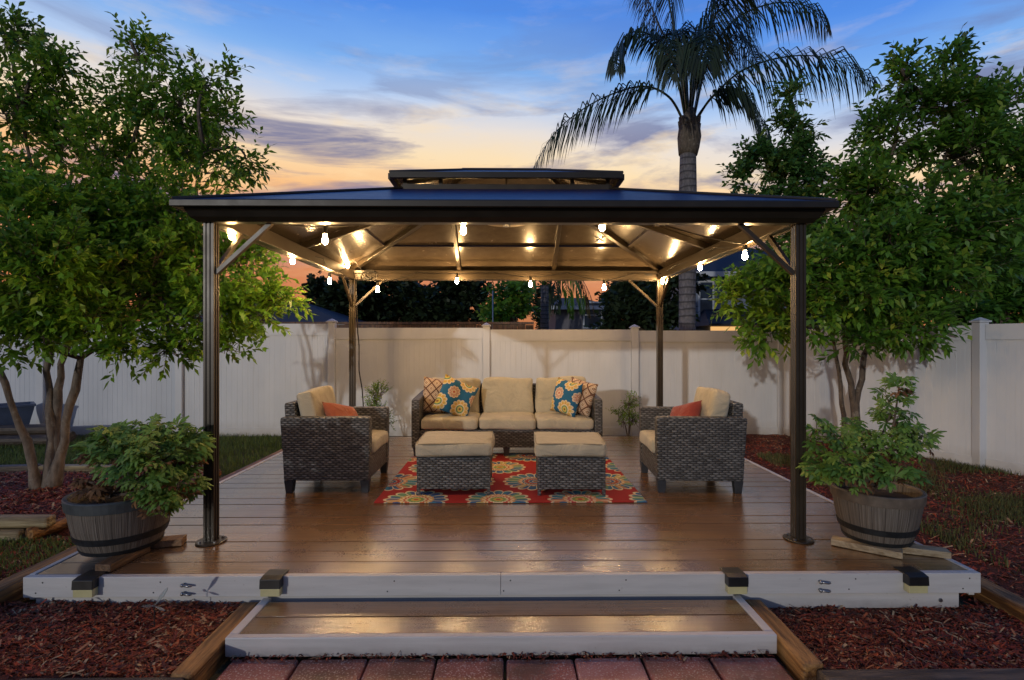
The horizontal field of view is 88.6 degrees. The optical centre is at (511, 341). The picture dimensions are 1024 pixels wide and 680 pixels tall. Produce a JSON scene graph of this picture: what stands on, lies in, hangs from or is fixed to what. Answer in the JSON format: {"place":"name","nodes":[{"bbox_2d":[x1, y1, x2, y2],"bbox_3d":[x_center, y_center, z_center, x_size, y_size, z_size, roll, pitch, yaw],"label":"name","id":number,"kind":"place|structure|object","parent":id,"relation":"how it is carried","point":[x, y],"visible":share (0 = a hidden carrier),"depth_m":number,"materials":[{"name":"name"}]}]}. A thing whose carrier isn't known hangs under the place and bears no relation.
{"place":"outdoors","nodes":[
{"label":"outdoors","id":0,"kind":"place"},
{"bbox_2d":[0,432,281,476],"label":"grass","id":1,"kind":"structure","parent":0,"point":[9,458],"depth_m":6.65,"materials":[{"name":"green plant"}]},
{"bbox_2d":[492,291,492,321],"bbox_3d":[-0.549,-0.022,15.000,0.040,2.883,0.035,0,0,-1],"label":"pole","id":2,"kind":"object","parent":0,"point":[492,306],"visible":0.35,"depth_m":14.98,"materials":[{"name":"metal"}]},
{"bbox_2d":[0,434,991,679],"bbox_3d":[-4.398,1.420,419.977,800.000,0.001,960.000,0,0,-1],"label":"ground","id":3,"kind":"structure","parent":0,"point":[221,669],"depth_m":2.37,"materials":[{"name":"brick"}]},
{"bbox_2d":[0,528,26,541],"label":"landscape timber","id":4,"kind":"object","parent":3,"relation":"on","point":[14,533],"visible":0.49,"depth_m":3.69,"materials":[{"name":"wood"}]},
{"bbox_2d":[0,514,55,527],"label":"landscape timber","id":5,"kind":"object","parent":4,"relation":"on","point":[26,520],"visible":1,"depth_m":3.72,"materials":[{"name":"brown wood"}]},
{"bbox_2d":[0,434,60,446],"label":"log","id":6,"kind":"object","parent":3,"relation":"on","point":[10,440],"visible":0.43,"depth_m":7.02,"materials":[{"name":"brown wood"}]},
{"bbox_2d":[0,535,74,580],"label":"grass","id":7,"kind":"structure","parent":3,"relation":"on","point":[29,552],"depth_m":3.50,"materials":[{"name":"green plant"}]},
{"bbox_2d":[0,545,76,606],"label":"landscape timber","id":8,"kind":"object","parent":3,"relation":"on","point":[11,588],"visible":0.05,"depth_m":2.75,"materials":[{"name":"brown wood"}]},
{"bbox_2d":[60,431,75,441],"bbox_3d":[-7.400,1.320,7.153,2.568,0.155,0.155,0,0,-7],"label":"log","id":9,"kind":"object","parent":3,"relation":"on","point":[72,435],"visible":0.16,"depth_m":7.32,"materials":[{"name":"brown wood"}]},
{"bbox_2d":[0,424,45,434],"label":"log","id":10,"kind":"object","parent":9,"relation":"on","point":[36,429],"visible":0.56,"depth_m":7.11,"materials":[{"name":"wood"}]},
{"bbox_2d":[0,401,35,424],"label":"planter","id":11,"kind":"object","parent":10,"relation":"on","point":[25,410],"visible":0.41,"depth_m":7.42,"materials":[{"name":"plastic"}]},
{"bbox_2d":[1,272,196,313],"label":"broadleaf tree","id":12,"kind":"object","parent":3,"relation":"on","point":[124,297],"visible":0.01,"depth_m":17.53,"materials":[{"name":"green plant"}]},
{"bbox_2d":[20,677,184,679],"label":"landscape timber","id":13,"kind":"object","parent":3,"relation":"on","point":[152,678],"visible":1,"depth_m":2.08,"materials":[{"name":"brown wood"}]},
{"bbox_2d":[0,470,219,535],"bbox_3d":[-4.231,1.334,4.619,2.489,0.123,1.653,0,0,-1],"label":"mulch","id":14,"kind":"object","parent":3,"relation":"on","point":[52,506],"visible":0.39,"depth_m":4.61,"materials":[{"name":"brown wood"}]},
{"bbox_2d":[0,464,41,473],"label":"landscape timber","id":15,"kind":"object","parent":14,"relation":"on","point":[14,468],"visible":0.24,"depth_m":5.45,"materials":[{"name":"wood"}]},
{"bbox_2d":[25,517,67,540],"bbox_3d":[-3.263,1.348,4.056,0.099,0.110,0.774,0,0,21],"label":"log","id":16,"kind":"object","parent":14,"relation":"on","point":[59,525],"visible":0.24,"depth_m":3.76,"materials":[{"name":"brown wood"}]},
{"bbox_2d":[177,469,221,490],"bbox_3d":[-3.100,1.350,4.793,0.093,0.093,1.258,0,0,6],"label":"log","id":17,"kind":"object","parent":14,"relation":"on","point":[220,473],"visible":0.05,"depth_m":5.01,"materials":[{"name":"brown wood"}]},
{"bbox_2d":[38,464,202,474],"bbox_3d":[-4.023,1.340,5.498,1.830,0.100,0.100,0,0,1],"label":"landscape timber","id":18,"kind":"object","parent":3,"relation":"on","point":[70,468],"visible":0.11,"depth_m":5.46,"materials":[{"name":"wood"}]},
{"bbox_2d":[0,598,241,679],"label":"mulch","id":19,"kind":"object","parent":3,"relation":"on","point":[49,628],"visible":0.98,"depth_m":2.37,"materials":[{"name":"brown wood"}]},
{"bbox_2d":[142,588,167,629],"bbox_3d":[-1.658,1.269,2.443,0.103,0.243,0.025,0,0,-12],"label":"garden stake","id":20,"kind":"object","parent":19,"relation":"on","point":[162,594],"visible":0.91,"depth_m":2.45,"materials":[{"name":"black metal"}]},
{"bbox_2d":[0,0,315,489],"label":"broadleaf tree","id":21,"kind":"object","parent":3,"relation":"on","point":[139,235],"visible":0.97,"depth_m":4.80,"materials":[{"name":"green plant"}]},
{"bbox_2d":[170,602,258,679],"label":"landscape timber","id":22,"kind":"object","parent":3,"relation":"on","point":[206,659],"visible":0.58,"depth_m":2.26,"materials":[{"name":"brown wood"}]},
{"bbox_2d":[196,449,281,490],"bbox_3d":[-2.626,1.310,5.303,0.120,0.150,2.580,0,0,0],"label":"landscape timber","id":23,"kind":"object","parent":3,"relation":"on","point":[245,467],"visible":0.03,"depth_m":5.22,"materials":[{"name":"brown wood"}]},
{"bbox_2d":[160,300,368,324],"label":"house","id":24,"kind":"structure","parent":3,"relation":"on","point":[323,315],"depth_m":13.39,"materials":[{"name":"blue"}]},
{"bbox_2d":[301,270,383,320],"bbox_3d":[-5.593,-0.446,16.962,2.883,3.752,2.124,0,0,-1],"label":"broadleaf tree","id":25,"kind":"object","parent":3,"relation":"on","point":[321,292],"visible":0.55,"depth_m":16.63,"materials":[{"name":"green plant"}]},
{"bbox_2d":[364,379,398,432],"bbox_3d":[-1.838,0.960,7.336,0.547,0.907,0.382,0,0,-1],"label":"shrub","id":26,"kind":"object","parent":3,"relation":"on","point":[377,397],"visible":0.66,"depth_m":7.32,"materials":[{"name":"green plant"}]},
{"bbox_2d":[0,319,783,435],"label":"vinyl fence","id":27,"kind":"object","parent":3,"relation":"on","point":[614,365],"visible":0.41,"depth_m":7.84,"materials":[{"name":"white plastic"}]},
{"bbox_2d":[263,322,533,329],"bbox_3d":[-2.160,0.527,9.588,5.120,1.785,0.100,0,0,-1],"label":"wooden fence","id":28,"kind":"object","parent":3,"relation":"on","point":[509,325],"visible":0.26,"depth_m":9.58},
{"bbox_2d":[361,281,458,325],"bbox_3d":[-3.951,-0.725,17.955,4.319,4.307,2.760,0,0,-1],"label":"broadleaf tree","id":29,"kind":"object","parent":3,"relation":"on","point":[399,301],"visible":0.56,"depth_m":17.43,"materials":[{"name":"green plant"}]},
{"bbox_2d":[416,281,502,327],"bbox_3d":[-1.536,-0.726,18.375,3.741,4.310,2.608,0,0,-1],"label":"broadleaf tree","id":30,"kind":"object","parent":3,"relation":"on","point":[463,297],"visible":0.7,"depth_m":17.83,"materials":[{"name":"green plant"}]},
{"bbox_2d":[225,595,776,656],"bbox_3d":[-0.044,1.346,2.506,2.445,0.086,0.368,0,0,-1],"label":"wooden step","id":31,"kind":"object","parent":3,"relation":"on","point":[265,627],"visible":1,"depth_m":2.39,"materials":[{"name":"brown paint"}]},
{"bbox_2d":[23,436,980,607],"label":"wooden deck","id":32,"kind":"structure","parent":3,"relation":"on","point":[335,541],"depth_m":2.98,"materials":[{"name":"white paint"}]},
{"bbox_2d":[71,570,106,597],"bbox_3d":[-2.153,1.236,2.683,0.104,0.093,0.119,0,0,-1],"label":"deck light","id":33,"kind":"object","parent":32,"relation":"attached to","point":[85,584],"visible":1,"depth_m":2.63,"materials":[{"name":"black plastic"}]},
{"bbox_2d":[95,547,149,571],"bbox_3d":[-2.120,1.177,2.868,0.085,0.040,0.280,0,0,3],"label":"wood block","id":34,"kind":"object","parent":32,"relation":"on","point":[111,563],"depth_m":2.79,"materials":[{"name":"brown wood"}]},
{"bbox_2d":[150,534,186,548],"bbox_3d":[-2.112,1.177,3.078,0.340,0.040,0.085,0,0,-15],"label":"wood block","id":35,"kind":"object","parent":32,"relation":"on","point":[173,540],"depth_m":3.07,"materials":[{"name":"brown wood"}]},
{"bbox_2d":[61,481,176,556],"bbox_3d":[-2.232,1.004,3.007,0.534,0.304,0.534,0,0,-1],"label":"barrel planter","id":36,"kind":"object","parent":35,"relation":"on","point":[114,526],"visible":0.66,"depth_m":2.81,"materials":[{"name":"wood"}]},
{"bbox_2d":[68,413,215,521],"bbox_3d":[-2.134,0.688,2.961,0.860,0.547,0.544,0,0,13],"label":"potted plant","id":37,"kind":"object","parent":36,"relation":"in","point":[159,487],"visible":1,"depth_m":2.90,"materials":[{"name":"green plant"}]},
{"bbox_2d":[259,569,288,596],"bbox_3d":[-1.218,1.236,2.693,0.104,0.093,0.119,0,0,-1],"label":"deck light","id":38,"kind":"object","parent":32,"relation":"attached to","point":[270,582],"visible":1,"depth_m":2.64,"materials":[{"name":"black plastic"}]},
{"bbox_2d":[280,386,388,492],"bbox_3d":[-1.477,0.793,4.505,0.731,0.813,0.720,0,0,-1],"label":"armchair","id":39,"kind":"object","parent":32,"relation":"on","point":[318,444],"visible":0.99,"depth_m":4.15,"materials":[{"name":"wicker"}]},
{"bbox_2d":[322,402,357,415],"bbox_3d":[-1.406,0.670,4.415,0.132,0.360,0.360,-40,-28,12],"label":"throw pillow","id":40,"kind":"object","parent":39,"relation":"on","point":[332,409],"visible":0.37,"depth_m":4.35,"materials":[{"name":"orange fabric"}]},
{"bbox_2d":[169,168,838,546],"bbox_3d":[-0.048,-0.167,4.620,3.859,2.730,3.198,0,0,-1],"label":"gazebo","id":41,"kind":"object","parent":32,"relation":"on","point":[413,222],"visible":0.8,"depth_m":3.61,"materials":[{"name":"brown metal"}]},
{"bbox_2d":[355,280,363,405],"bbox_3d":[-1.793,0.169,6.123,0.048,1.796,0.215,0,0,9],"label":"power cord","id":42,"kind":"object","parent":41,"relation":"hanging from","point":[358,343],"visible":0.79,"depth_m":6.16,"materials":[{"name":"black rubber"}]},
{"bbox_2d":[229,224,747,291],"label":"string lights","id":43,"kind":"object","parent":41,"relation":"attached to","point":[462,230],"visible":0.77,"depth_m":5.30,"materials":[{"name":"white glass"}]},
{"bbox_2d":[490,179,522,226],"bbox_3d":[-0.048,-1.257,4.620,0.470,0.485,0.470,0,0,-1],"label":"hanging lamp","id":44,"kind":"object","parent":41,"relation":"hanging from","point":[506,225],"visible":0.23,"depth_m":4.68,"materials":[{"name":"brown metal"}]},
{"bbox_2d":[595,225,604,241],"bbox_3d":[0.562,-0.735,3.333,0.070,0.191,0.068,0,0,-1],"label":"ornament","id":45,"kind":"object","parent":41,"relation":"hanging from","point":[601,239],"visible":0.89,"depth_m":3.36,"materials":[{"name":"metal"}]},
{"bbox_2d":[374,453,646,502],"bbox_3d":[-0.017,1.194,4.760,2.035,0.008,1.720,0,0,-1],"label":"rug","id":46,"kind":"object","parent":32,"relation":"on","point":[513,479],"visible":0.6,"depth_m":4.20,"materials":[{"name":"red fabric"}]},
{"bbox_2d":[415,431,494,494],"bbox_3d":[-0.457,0.978,4.345,0.624,0.424,0.604,0,0,-1],"label":"ottoman","id":47,"kind":"object","parent":46,"relation":"on","point":[454,459],"visible":1,"depth_m":4.07,"materials":[{"name":"wicker"}]},
{"bbox_2d":[411,376,602,455],"bbox_3d":[-0.053,0.788,5.803,1.985,0.802,0.772,0,0,-1],"label":"sofa","id":48,"kind":"object","parent":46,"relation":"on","point":[509,412],"visible":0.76,"depth_m":5.50,"materials":[{"name":"fabric"}]},
{"bbox_2d":[423,376,447,412],"bbox_3d":[-0.796,0.600,5.792,0.400,0.400,0.159,8,-16,-12],"label":"throw pillow","id":49,"kind":"object","parent":48,"relation":"on","point":[432,388],"visible":0.47,"depth_m":5.72,"materials":[{"name":"beige fabric"}]},
{"bbox_2d":[432,374,478,415],"bbox_3d":[-0.604,0.600,5.659,0.400,0.400,0.156,24,-24,-10],"label":"throw pillow","id":50,"kind":"object","parent":48,"relation":"on","point":[455,397],"visible":0.98,"depth_m":5.59,"materials":[{"name":"blue fabric"}]},
{"bbox_2d":[550,377,582,416],"bbox_3d":[0.586,0.600,5.666,0.156,0.380,0.380,15,-2,-39],"label":"throw pillow","id":51,"kind":"object","parent":48,"relation":"on","point":[566,397],"visible":0.99,"depth_m":5.58,"materials":[{"name":"blue fabric"}]},
{"bbox_2d":[570,377,597,416],"bbox_3d":[0.740,0.600,5.708,0.160,0.380,0.380,16,-1,-44],"label":"throw pillow","id":52,"kind":"object","parent":48,"relation":"on","point":[589,390],"visible":0.55,"depth_m":5.58,"materials":[{"name":"beige fabric"}]},
{"bbox_2d":[534,431,606,495],"bbox_3d":[0.468,0.984,4.329,0.572,0.412,0.586,0,0,1],"label":"ottoman","id":53,"kind":"object","parent":46,"relation":"on","point":[570,460],"visible":1,"depth_m":4.06,"materials":[{"name":"wicker"}]},
{"bbox_2d":[639,386,746,493],"bbox_3d":[1.507,0.793,4.496,0.731,0.813,0.720,0,0,2],"label":"armchair","id":54,"kind":"object","parent":32,"relation":"on","point":[708,443],"visible":0.99,"depth_m":4.14,"materials":[{"name":"wicker"}]},
{"bbox_2d":[670,400,701,415],"bbox_3d":[1.453,0.670,4.455,0.138,0.340,0.340,32,-27,-14],"label":"throw pillow","id":55,"kind":"object","parent":54,"relation":"on","point":[691,409],"visible":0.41,"depth_m":4.39,"materials":[{"name":"red fabric"}]},
{"bbox_2d":[719,567,747,593],"bbox_3d":[1.147,1.236,2.718,0.104,0.093,0.119,0,0,-1],"label":"deck light","id":56,"kind":"object","parent":32,"relation":"attached to","point":[736,580],"visible":1,"depth_m":2.66,"materials":[{"name":"black plastic"}]},
{"bbox_2d":[831,535,902,558],"bbox_3d":[2.038,1.179,3.022,0.340,0.036,0.080,0,0,37],"label":"wood block","id":57,"kind":"object","parent":32,"relation":"on","point":[848,543],"depth_m":2.99,"materials":[{"name":"brown wood"}]},
{"bbox_2d":[830,478,926,547],"bbox_3d":[2.167,1.012,3.123,0.478,0.297,0.478,0,0,-1],"label":"barrel planter","id":58,"kind":"object","parent":57,"relation":"on","point":[882,517],"visible":0.86,"depth_m":2.96,"materials":[{"name":"wood"}]},
{"bbox_2d":[795,372,946,495],"bbox_3d":[2.074,0.534,3.044,0.875,0.709,0.522,0,0,-1],"label":"potted plant","id":59,"kind":"object","parent":58,"relation":"in","point":[902,434],"visible":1,"depth_m":3.03,"materials":[{"name":"green plant"}]},
{"bbox_2d":[893,566,928,592],"bbox_3d":[2.072,1.236,2.727,0.104,0.093,0.119,0,0,-1],"label":"deck light","id":60,"kind":"object","parent":32,"relation":"attached to","point":[915,580],"visible":1,"depth_m":2.67,"materials":[{"name":"black plastic"}]},
{"bbox_2d":[902,544,950,558],"bbox_3d":[2.269,1.179,2.994,0.360,0.036,0.080,0,0,21],"label":"wood block","id":61,"kind":"object","parent":32,"relation":"on","point":[930,551],"depth_m":2.94,"materials":[{"name":"beige wood"}]},
{"bbox_2d":[230,650,774,665],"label":"mulch","id":62,"kind":"object","parent":3,"relation":"on","point":[681,657],"visible":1,"depth_m":2.30,"materials":[{"name":"brown wood"}]},
{"bbox_2d":[475,281,540,321],"bbox_3d":[-0.113,-0.353,16.087,2.040,3.567,1.820,0,0,-1],"label":"broadleaf tree","id":63,"kind":"object","parent":3,"relation":"on","point":[513,305],"visible":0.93,"depth_m":15.86,"materials":[{"name":"green plant"}]},
{"bbox_2d":[507,281,594,329],"bbox_3d":[1.153,-0.690,19.003,3.551,4.220,3.582,0,0,-1],"label":"palm tree","id":64,"kind":"object","parent":3,"relation":"on","point":[547,294],"visible":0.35,"depth_m":18.86,"materials":[{"name":"green plant"}]},
{"bbox_2d":[531,282,570,329],"bbox_3d":[2.360,-1.069,30.191,3.345,4.995,3.030,0,0,-27],"label":"broadleaf tree","id":65,"kind":"object","parent":3,"relation":"on","point":[536,301],"visible":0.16,"depth_m":29.66,"materials":[{"name":"green plant"}]},
{"bbox_2d":[549,298,604,329],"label":"house","id":66,"kind":"structure","parent":3,"relation":"on","point":[562,321],"depth_m":24.03,"materials":[{"name":"grey"}]},
{"bbox_2d":[583,301,601,328],"bbox_3d":[3.688,-1.229,24.009,0.890,1.240,0.055,0,0,-1],"label":"window","id":67,"kind":"structure","parent":66,"relation":"in","point":[586,321],"depth_m":23.98,"materials":[{"name":"grey glass"}]},
{"bbox_2d":[596,281,620,325],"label":"broadleaf tree","id":68,"kind":"object","parent":3,"relation":"on","point":[608,287],"visible":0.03,"depth_m":27.85,"materials":[{"name":"green plant"}]},
{"bbox_2d":[608,390,640,435],"bbox_3d":[1.579,1.034,7.301,0.536,0.757,0.452,0,0,-1],"label":"shrub","id":69,"kind":"object","parent":3,"relation":"on","point":[624,415],"visible":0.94,"depth_m":7.29,"materials":[{"name":"green plant"}]},
{"bbox_2d":[583,264,710,330],"bbox_3d":[3.587,-0.456,14.024,3.282,3.773,2.123,0,0,-13],"label":"broadleaf tree","id":70,"kind":"object","parent":3,"relation":"on","point":[627,304],"visible":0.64,"depth_m":13.62,"materials":[{"name":"green plant"}]},
{"bbox_2d":[533,0,882,330],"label":"palm tree","id":71,"kind":"object","parent":3,"relation":"on","point":[675,55],"visible":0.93,"depth_m":10.78,"materials":[{"name":"green plant"}]},
{"bbox_2d":[670,247,829,330],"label":"house","id":72,"kind":"structure","parent":3,"relation":"on","point":[705,303],"depth_m":18.01,"materials":[{"name":"blue"}]},
{"bbox_2d":[698,280,713,316],"bbox_3d":[6.673,-1.471,18.036,0.560,1.290,0.063,0,0,-1],"label":"window","id":73,"kind":"structure","parent":72,"relation":"in","point":[704,301],"depth_m":18.01,"materials":[{"name":"grey glass"}]},
{"bbox_2d":[711,327,739,330],"bbox_3d":[7.399,-0.128,18.036,1.135,0.836,0.055,0,0,-1],"label":"lit window","id":74,"kind":"structure","parent":72,"relation":"in","point":[712,328],"depth_m":18.01,"materials":[{"name":"orange glass"}]},
{"bbox_2d":[745,600,823,679],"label":"landscape timber","id":75,"kind":"object","parent":3,"relation":"on","point":[798,659],"visible":0.57,"depth_m":2.29,"materials":[{"name":"brown wood"}]},
{"bbox_2d":[745,434,1023,605],"bbox_3d":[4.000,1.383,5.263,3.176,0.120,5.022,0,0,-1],"label":"mulch","id":76,"kind":"object","parent":3,"relation":"on","point":[1010,556],"visible":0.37,"depth_m":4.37,"materials":[{"name":"brown wood"}]},
{"bbox_2d":[715,67,842,291],"bbox_3d":[3.555,-1.066,6.872,1.738,4.997,1.209,0,0,-1],"label":"conical tree","id":77,"kind":"object","parent":76,"relation":"on","point":[799,162],"visible":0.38,"depth_m":6.88,"materials":[{"name":"green plant"}]},
{"bbox_2d":[705,22,1023,458],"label":"broadleaf tree","id":78,"kind":"object","parent":76,"relation":"on","point":[931,249],"visible":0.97,"depth_m":5.69,"materials":[{"name":"green plant"}]},
{"bbox_2d":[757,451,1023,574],"bbox_3d":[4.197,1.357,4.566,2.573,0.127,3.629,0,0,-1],"label":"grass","id":79,"kind":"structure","parent":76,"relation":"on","point":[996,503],"depth_m":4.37,"materials":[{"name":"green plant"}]},
{"bbox_2d":[770,601,1023,669],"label":"mulch","id":80,"kind":"object","parent":3,"relation":"on","point":[919,644],"visible":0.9,"depth_m":2.46,"materials":[{"name":"brown wood"}]},
{"bbox_2d":[783,317,1023,475],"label":"vinyl fence","id":81,"kind":"object","parent":3,"relation":"on","point":[970,400],"visible":0.49,"depth_m":5.98,"materials":[{"name":"white plastic"}]},
{"bbox_2d":[816,668,1023,679],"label":"landscape timber","id":82,"kind":"object","parent":3,"relation":"on","point":[940,674],"visible":1,"depth_m":2.11,"materials":[{"name":"brown wood"}]},
{"bbox_2d":[835,212,1023,326],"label":"broadleaf tree","id":83,"kind":"object","parent":3,"relation":"on","point":[1004,304],"visible":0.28,"depth_m":8.14,"materials":[{"name":"green plant"}]},
{"bbox_2d":[960,577,1023,621],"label":"landscape timber","id":84,"kind":"object","parent":3,"relation":"on","point":[1005,600],"depth_m":2.73,"materials":[{"name":"brown wood"}]},
{"bbox_2d":[217,657,792,679],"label":"path","id":85,"kind":"structure","parent":0,"point":[674,668],"depth_m":2.23,"materials":[{"name":"red brick"}]},
{"bbox_2d":[0,0,1023,329],"label":"sky","id":86,"kind":"structure","parent":0,"point":[349,93],"materials":[{"name":"blue"}]}
]}

